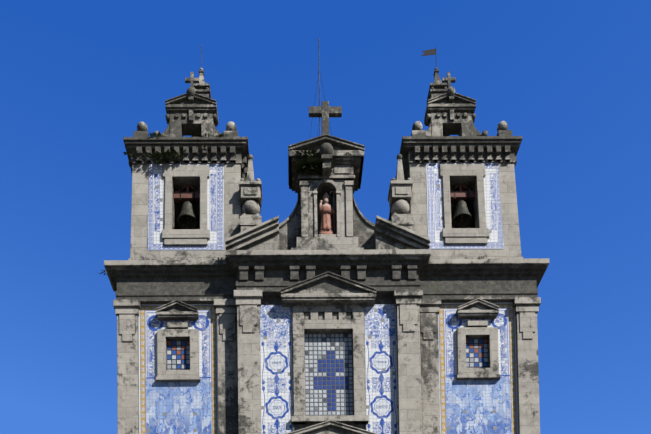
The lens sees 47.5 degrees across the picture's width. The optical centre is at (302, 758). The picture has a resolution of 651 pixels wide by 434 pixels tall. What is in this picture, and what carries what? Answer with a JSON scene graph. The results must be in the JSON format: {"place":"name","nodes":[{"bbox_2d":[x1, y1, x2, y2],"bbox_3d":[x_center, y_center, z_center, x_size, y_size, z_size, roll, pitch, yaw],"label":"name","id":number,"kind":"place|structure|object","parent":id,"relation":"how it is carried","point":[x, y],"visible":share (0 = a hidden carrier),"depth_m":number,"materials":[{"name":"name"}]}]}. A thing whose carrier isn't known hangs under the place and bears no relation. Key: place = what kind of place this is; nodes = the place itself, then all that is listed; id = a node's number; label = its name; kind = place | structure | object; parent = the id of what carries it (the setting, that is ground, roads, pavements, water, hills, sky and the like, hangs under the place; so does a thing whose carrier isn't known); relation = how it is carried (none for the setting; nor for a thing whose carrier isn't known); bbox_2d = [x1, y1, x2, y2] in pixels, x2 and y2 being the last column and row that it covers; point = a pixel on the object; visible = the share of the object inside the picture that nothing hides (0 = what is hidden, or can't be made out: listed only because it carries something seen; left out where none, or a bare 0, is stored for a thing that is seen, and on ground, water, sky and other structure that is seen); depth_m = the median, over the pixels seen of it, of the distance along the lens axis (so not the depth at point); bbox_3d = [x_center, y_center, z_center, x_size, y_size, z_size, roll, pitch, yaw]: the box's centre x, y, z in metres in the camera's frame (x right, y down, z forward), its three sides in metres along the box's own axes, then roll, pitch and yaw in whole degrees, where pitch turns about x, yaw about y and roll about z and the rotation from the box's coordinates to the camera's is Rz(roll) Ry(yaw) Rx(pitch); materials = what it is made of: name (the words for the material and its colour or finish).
{"place":"outdoors","nodes":[
{"label":"outdoors","id":0,"kind":"place"},
{"bbox_2d":[0,0,650,433],"label":"sky","id":1,"kind":"structure","parent":0,"point":[570,78],"materials":[{"name":"blue"}]},
{"bbox_3d":[1.231,1.667,36.682,17.500,8.010,13.700,-1,-2,-1],"label":"church body","id":2,"kind":"object","parent":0,"visible":0},
{"bbox_2d":[104,70,548,433],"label":"church facade","id":3,"kind":"structure","parent":2,"relation":"on","point":[340,280],"depth_m":30.69,"materials":[{"name":"stone"}]},
{"bbox_2d":[138,304,217,433],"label":"tile panel","id":4,"kind":"object","parent":3,"relation":"attached to","point":[178,407],"visible":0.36,"depth_m":30.78,"materials":[{"name":"blue tile"}]},
{"bbox_2d":[167,341,189,369],"bbox_3d":[-5.194,-16.825,30.965,1.000,1.410,0.001,-1,-2,-1],"label":"stained glass","id":5,"kind":"object","parent":3,"relation":"attached to","point":[178,355],"visible":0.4,"depth_m":30.97,"materials":[{"name":"multicoloured glass"}]},
{"bbox_2d":[147,164,223,249],"bbox_3d":[-4.920,-23.195,31.058,3.230,3.760,0.001,-1,-2,-1],"label":"tile panel","id":6,"kind":"object","parent":3,"relation":"attached to","point":[215,206],"visible":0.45,"depth_m":31.05,"materials":[{"name":"blue tile"}]},
{"bbox_2d":[173,185,199,202],"bbox_3d":[-4.910,-24.125,31.670,1.412,0.640,0.550,-1,-2,-1],"label":"bell yoke","id":7,"kind":"object","parent":3,"relation":"attached to","point":[187,194],"visible":0.71,"depth_m":31.42,"materials":[{"name":"wood"}]},
{"bbox_2d":[177,199,197,228],"bbox_3d":[-4.913,-23.325,31.497,0.886,1.010,0.900,-1,-2,-1],"label":"bell","id":8,"kind":"object","parent":7,"relation":"hanging from","point":[186,218],"visible":0.98,"depth_m":31.46,"materials":[{"name":"grey metal"}]},
{"bbox_2d":[180,187,195,204],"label":"bell straps","id":9,"kind":"object","parent":7,"relation":"attached to","point":[194,196],"visible":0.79,"depth_m":31.39,"materials":[{"name":"black metal"}]},
{"bbox_2d":[201,38,331,138],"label":"iron rods","id":10,"kind":"object","parent":3,"relation":"on","point":[316,87],"visible":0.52,"depth_m":33.23,"materials":[{"name":"grey metal"}]},
{"bbox_2d":[421,49,435,55],"bbox_3d":[5.822,-32.769,34.297,0.727,0.360,0.010,-1,-2,-1],"label":"weather vane","id":11,"kind":"object","parent":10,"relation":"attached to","point":[430,52],"visible":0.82,"depth_m":34.29,"materials":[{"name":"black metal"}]},
{"bbox_2d":[260,305,292,433],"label":"tile strip","id":12,"kind":"object","parent":3,"relation":"attached to","point":[275,346],"depth_m":30.40,"materials":[{"name":"tile"}]},
{"bbox_2d":[97,131,486,274],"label":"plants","id":13,"kind":"object","parent":3,"relation":"attached to","point":[312,164],"visible":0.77,"depth_m":30.41,"materials":[{"name":"green plant"}]},
{"bbox_2d":[137,67,507,214],"bbox_3d":[0.805,-27.247,33.705,15.695,9.408,7.607,-1,-2,-1],"label":"round stone","id":14,"kind":"object","parent":3,"relation":"on","point":[252,207],"visible":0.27,"depth_m":31.04,"materials":[{"name":"stone"}]},
{"bbox_2d":[318,191,334,233],"bbox_3d":[0.978,-22.549,30.710,0.712,2.020,0.494,-1,-2,-1],"label":"saint statue","id":15,"kind":"object","parent":3,"relation":"on","point":[326,211],"visible":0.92,"depth_m":30.58,"materials":[{"name":"stone"}]},
{"bbox_2d":[317,195,335,233],"bbox_3d":[0.978,-22.569,31.023,0.800,2.340,0.005,-1,-2,-1],"label":"niche shade","id":16,"kind":"object","parent":3,"relation":"attached to","point":[332,202],"visible":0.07,"depth_m":31.04,"materials":[{"name":"grey stone"}]},
{"bbox_2d":[304,333,353,415],"bbox_3d":[1.075,-15.815,30.609,2.000,3.670,0.001,-1,-2,-1],"label":"glass block window","id":17,"kind":"structure","parent":3,"relation":"attached to","point":[328,374],"depth_m":30.61,"materials":[{"name":"white glass"}]},
{"bbox_2d":[365,304,397,433],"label":"tile strip","id":18,"kind":"object","parent":3,"relation":"attached to","point":[380,347],"depth_m":30.46,"materials":[{"name":"white tile"}]},
{"bbox_2d":[450,184,474,201],"bbox_3d":[6.761,-24.283,31.824,1.388,0.640,0.550,-1,-2,-1],"label":"bell yoke","id":19,"kind":"object","parent":3,"relation":"attached to","point":[460,193],"visible":0.54,"depth_m":31.57,"materials":[{"name":"wood"}]},
{"bbox_2d":[453,186,468,203],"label":"bell straps","id":20,"kind":"object","parent":19,"relation":"attached to","point":[455,196],"visible":0.68,"depth_m":31.54,"materials":[{"name":"black metal"}]},
{"bbox_2d":[452,198,472,227],"bbox_3d":[6.802,-23.484,31.651,0.874,1.010,0.900,-1,-2,-1],"label":"bell","id":21,"kind":"object","parent":19,"relation":"hanging from","point":[462,218],"visible":1,"depth_m":31.62,"materials":[{"name":"grey metal"}]},
{"bbox_2d":[426,163,503,248],"bbox_3d":[6.837,-23.354,31.213,3.229,3.760,0.001,-1,-2,-1],"label":"tile panel","id":22,"kind":"object","parent":3,"relation":"attached to","point":[435,207],"visible":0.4,"depth_m":31.21,"materials":[{"name":"blue tile"}]},
{"bbox_2d":[466,339,488,367],"bbox_3d":[7.303,-16.994,31.130,1.000,1.410,0.001,-1,-2,-1],"label":"stained glass","id":23,"kind":"object","parent":3,"relation":"attached to","point":[476,353],"visible":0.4,"depth_m":31.13,"materials":[{"name":"multicoloured glass"}]},
{"bbox_2d":[438,302,517,433],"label":"tile panel","id":24,"kind":"object","parent":3,"relation":"attached to","point":[478,406],"visible":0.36,"depth_m":30.95,"materials":[{"name":"blue tile"}]}
]}

